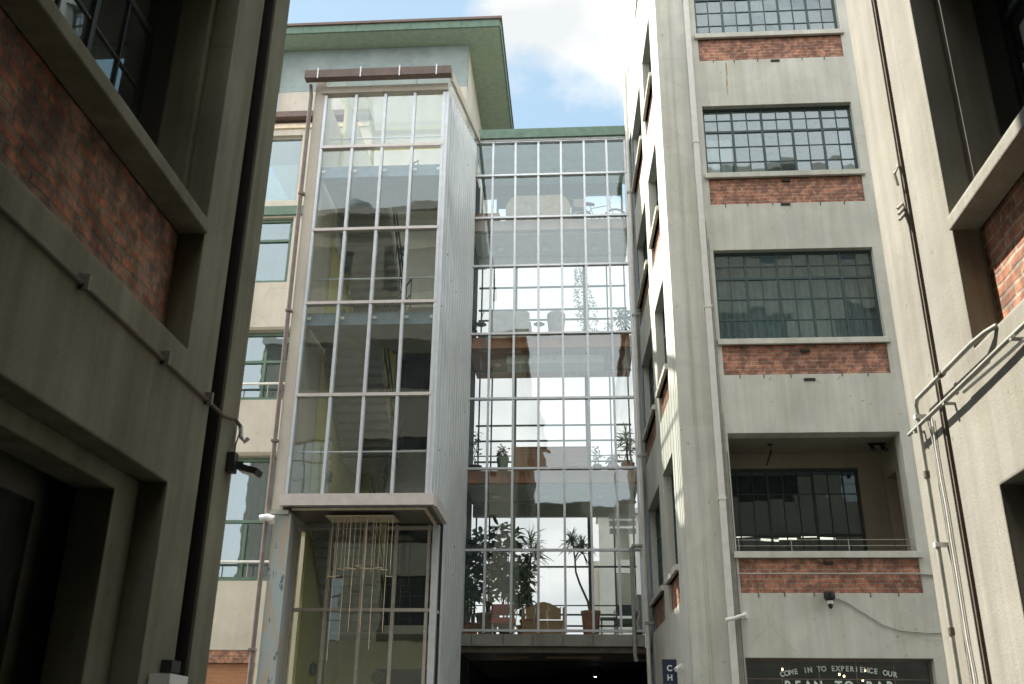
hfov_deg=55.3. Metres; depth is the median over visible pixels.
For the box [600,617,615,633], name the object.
side table
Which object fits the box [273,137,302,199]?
window frame
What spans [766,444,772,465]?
ceiling fixture
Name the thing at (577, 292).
hanging plant
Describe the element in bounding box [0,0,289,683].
factory building
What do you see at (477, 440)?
leafy plant
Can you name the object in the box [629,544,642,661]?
drainpipe
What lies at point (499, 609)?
red chair
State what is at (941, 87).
factory building
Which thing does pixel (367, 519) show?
rod sculpture
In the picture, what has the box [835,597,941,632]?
cable
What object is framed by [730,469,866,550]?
window
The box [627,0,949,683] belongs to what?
factory building
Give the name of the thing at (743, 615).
pipe bracket
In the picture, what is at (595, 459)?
leafy plant
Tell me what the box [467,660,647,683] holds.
underpass
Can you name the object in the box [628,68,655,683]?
drainpipe
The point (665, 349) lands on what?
window
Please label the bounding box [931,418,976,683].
cable
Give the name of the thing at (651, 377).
window
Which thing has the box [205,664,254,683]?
door
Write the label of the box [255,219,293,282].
window frame
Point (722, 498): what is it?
drainpipe
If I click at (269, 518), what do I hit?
wall lamp
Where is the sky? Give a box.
[268,0,639,633]
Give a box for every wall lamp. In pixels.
[259,514,274,523]
[674,664,682,671]
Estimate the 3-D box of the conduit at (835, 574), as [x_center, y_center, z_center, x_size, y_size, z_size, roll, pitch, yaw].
[5.998,4.254,17.840,3.701,0.069,0.074,-1,-23,4]
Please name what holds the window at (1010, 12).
in the factory building at (941, 87)
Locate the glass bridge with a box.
[461,125,646,660]
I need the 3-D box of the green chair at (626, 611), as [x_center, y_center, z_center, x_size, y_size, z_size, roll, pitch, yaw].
[2.945,7.251,25.285,0.588,0.781,0.637,-1,-23,4]
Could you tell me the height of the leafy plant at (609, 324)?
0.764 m
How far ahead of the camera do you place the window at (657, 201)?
24.75 m
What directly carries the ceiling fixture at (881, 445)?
hanging from the factory building at (812, 389)
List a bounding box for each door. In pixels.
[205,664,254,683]
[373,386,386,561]
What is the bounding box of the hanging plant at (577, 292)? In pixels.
[573,242,600,335]
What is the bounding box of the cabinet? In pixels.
[476,213,500,221]
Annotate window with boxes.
[54,0,161,120]
[90,41,128,92]
[638,123,641,141]
[643,231,647,263]
[649,355,654,406]
[655,177,658,205]
[655,502,663,586]
[662,309,666,363]
[671,472,677,563]
[694,0,837,33]
[702,105,857,172]
[714,250,882,338]
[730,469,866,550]
[745,659,933,683]
[995,0,1023,110]
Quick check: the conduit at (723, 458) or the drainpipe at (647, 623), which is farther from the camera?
the drainpipe at (647, 623)
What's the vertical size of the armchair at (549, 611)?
0.860 m
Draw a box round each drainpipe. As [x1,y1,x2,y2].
[246,84,312,683]
[623,69,651,683]
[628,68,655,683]
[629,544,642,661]
[682,0,738,683]
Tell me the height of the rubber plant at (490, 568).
2.552 m
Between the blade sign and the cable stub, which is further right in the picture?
the cable stub
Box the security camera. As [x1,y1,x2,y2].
[824,591,834,608]
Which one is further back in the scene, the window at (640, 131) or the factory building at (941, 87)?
the window at (640, 131)
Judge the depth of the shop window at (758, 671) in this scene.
17.43 m
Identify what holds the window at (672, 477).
in the factory building at (812, 389)
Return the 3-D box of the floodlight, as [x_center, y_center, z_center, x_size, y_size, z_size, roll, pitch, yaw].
[-1.995,0.833,7.326,0.235,0.343,0.175,-1,-23,4]
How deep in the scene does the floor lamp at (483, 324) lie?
28.75 m
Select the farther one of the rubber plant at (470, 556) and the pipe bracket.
the rubber plant at (470, 556)
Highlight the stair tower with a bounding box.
[256,64,479,683]
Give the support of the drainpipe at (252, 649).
attached to the stair tower
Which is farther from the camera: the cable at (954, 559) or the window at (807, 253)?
the window at (807, 253)
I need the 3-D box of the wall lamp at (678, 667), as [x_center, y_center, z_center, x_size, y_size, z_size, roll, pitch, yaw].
[3.220,6.292,18.846,0.200,0.160,0.107,10,-24,-20]
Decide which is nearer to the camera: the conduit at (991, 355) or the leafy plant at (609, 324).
the conduit at (991, 355)
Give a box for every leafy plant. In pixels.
[461,581,476,633]
[468,432,482,466]
[472,319,481,337]
[496,444,509,466]
[512,553,541,633]
[588,446,603,465]
[603,451,622,465]
[604,321,613,335]
[613,307,629,334]
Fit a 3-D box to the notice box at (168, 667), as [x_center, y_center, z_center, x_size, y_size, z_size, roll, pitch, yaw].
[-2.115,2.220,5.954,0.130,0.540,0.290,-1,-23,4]
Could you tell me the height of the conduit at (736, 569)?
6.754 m
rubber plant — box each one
[464,525,493,633]
[471,539,504,633]
[487,517,525,633]
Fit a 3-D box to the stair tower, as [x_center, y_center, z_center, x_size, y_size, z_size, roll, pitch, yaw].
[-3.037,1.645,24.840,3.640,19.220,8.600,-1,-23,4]
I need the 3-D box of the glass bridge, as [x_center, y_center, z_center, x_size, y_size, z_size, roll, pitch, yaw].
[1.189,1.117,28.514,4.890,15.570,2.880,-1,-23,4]
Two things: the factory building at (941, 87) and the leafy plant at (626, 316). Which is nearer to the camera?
the factory building at (941, 87)
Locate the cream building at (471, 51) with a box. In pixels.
[205,15,513,683]
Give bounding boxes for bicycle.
[571,195,625,218]
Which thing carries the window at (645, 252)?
in the factory building at (812, 389)
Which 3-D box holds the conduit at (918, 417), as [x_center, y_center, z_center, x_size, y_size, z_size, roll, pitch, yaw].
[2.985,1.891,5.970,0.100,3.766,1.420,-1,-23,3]
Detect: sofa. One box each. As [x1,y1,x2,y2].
[491,311,531,336]
[506,195,570,220]
[514,446,587,470]
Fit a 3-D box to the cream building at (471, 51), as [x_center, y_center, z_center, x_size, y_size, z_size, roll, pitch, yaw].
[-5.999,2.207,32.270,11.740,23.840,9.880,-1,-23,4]
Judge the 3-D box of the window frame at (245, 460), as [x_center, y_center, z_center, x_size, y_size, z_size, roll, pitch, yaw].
[-7.115,4.772,26.383,1.698,3.348,0.095,-1,-23,4]
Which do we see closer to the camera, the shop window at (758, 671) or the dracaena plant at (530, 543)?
the shop window at (758, 671)
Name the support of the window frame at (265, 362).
in the cream building at (471, 51)
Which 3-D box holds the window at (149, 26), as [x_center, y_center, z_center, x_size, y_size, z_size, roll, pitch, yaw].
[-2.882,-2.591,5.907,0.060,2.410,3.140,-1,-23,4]
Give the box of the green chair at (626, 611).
[614,605,631,633]
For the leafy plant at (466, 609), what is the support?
on the glass bridge
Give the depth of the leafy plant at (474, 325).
28.36 m
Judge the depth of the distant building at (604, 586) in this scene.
44.43 m
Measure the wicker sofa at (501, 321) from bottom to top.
0.980 m
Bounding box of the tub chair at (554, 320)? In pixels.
[547,310,564,336]
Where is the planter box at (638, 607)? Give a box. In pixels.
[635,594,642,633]
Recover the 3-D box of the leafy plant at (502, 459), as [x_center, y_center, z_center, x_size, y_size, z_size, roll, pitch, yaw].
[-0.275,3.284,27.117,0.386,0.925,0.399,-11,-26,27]
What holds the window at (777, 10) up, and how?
in the factory building at (812, 389)
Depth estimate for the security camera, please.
17.54 m
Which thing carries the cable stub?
attached to the factory building at (941, 87)
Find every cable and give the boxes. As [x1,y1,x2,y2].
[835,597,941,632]
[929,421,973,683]
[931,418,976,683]
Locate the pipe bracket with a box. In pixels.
[725,612,747,621]
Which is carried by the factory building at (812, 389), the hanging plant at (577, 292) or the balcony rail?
the balcony rail
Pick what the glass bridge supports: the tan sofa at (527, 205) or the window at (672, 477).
the tan sofa at (527, 205)
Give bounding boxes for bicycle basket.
[573,199,583,207]
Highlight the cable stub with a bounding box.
[893,164,904,220]
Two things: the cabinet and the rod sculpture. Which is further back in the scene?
the cabinet
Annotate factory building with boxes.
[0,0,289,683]
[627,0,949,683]
[845,0,1023,683]
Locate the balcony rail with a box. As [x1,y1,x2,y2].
[738,538,913,550]
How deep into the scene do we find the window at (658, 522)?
24.61 m
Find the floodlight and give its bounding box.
[225,432,262,477]
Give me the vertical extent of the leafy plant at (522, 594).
2.334 m
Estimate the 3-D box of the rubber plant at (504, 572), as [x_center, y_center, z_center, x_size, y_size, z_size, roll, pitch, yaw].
[-0.215,6.318,26.353,1.086,3.257,0.953,-12,-26,28]
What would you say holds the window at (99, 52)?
in the factory building at (136, 139)
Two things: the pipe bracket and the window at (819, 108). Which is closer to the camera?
the pipe bracket
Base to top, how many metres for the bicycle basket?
0.260 m
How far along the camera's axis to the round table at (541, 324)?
28.58 m
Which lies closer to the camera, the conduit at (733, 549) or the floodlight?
the floodlight
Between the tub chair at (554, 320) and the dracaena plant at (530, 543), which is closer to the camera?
the dracaena plant at (530, 543)
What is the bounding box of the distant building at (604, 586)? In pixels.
[594,508,645,647]
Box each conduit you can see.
[0,204,249,443]
[705,221,740,683]
[708,238,742,683]
[723,414,743,683]
[727,452,745,683]
[738,573,932,575]
[907,322,1023,436]
[913,323,997,683]
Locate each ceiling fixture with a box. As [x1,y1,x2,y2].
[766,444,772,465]
[867,442,887,451]
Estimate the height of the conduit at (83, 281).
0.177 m
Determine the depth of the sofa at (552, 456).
26.88 m
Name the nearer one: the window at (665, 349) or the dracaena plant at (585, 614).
the window at (665, 349)
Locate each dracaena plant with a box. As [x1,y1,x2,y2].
[513,524,552,628]
[558,527,600,633]
[613,422,635,465]
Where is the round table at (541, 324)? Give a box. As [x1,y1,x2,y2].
[533,322,544,326]
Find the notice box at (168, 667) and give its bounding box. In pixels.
[148,660,187,683]
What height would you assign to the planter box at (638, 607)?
1.070 m
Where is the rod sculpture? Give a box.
[325,515,398,660]
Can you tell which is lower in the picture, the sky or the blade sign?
the blade sign
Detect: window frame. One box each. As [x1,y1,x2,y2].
[218,458,276,580]
[241,333,289,399]
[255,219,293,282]
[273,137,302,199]
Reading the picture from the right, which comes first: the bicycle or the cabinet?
the bicycle
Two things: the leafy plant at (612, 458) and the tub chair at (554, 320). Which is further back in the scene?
the tub chair at (554, 320)
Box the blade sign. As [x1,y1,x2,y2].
[662,659,677,683]
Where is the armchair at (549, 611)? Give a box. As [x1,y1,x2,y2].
[522,602,564,633]
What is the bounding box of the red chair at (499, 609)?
[490,604,517,633]
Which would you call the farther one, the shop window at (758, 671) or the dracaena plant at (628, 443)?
the dracaena plant at (628, 443)
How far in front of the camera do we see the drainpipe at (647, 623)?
26.57 m
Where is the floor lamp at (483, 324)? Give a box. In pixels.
[477,310,486,337]
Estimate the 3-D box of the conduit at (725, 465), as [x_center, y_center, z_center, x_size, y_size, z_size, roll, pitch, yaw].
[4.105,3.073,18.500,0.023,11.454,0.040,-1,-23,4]

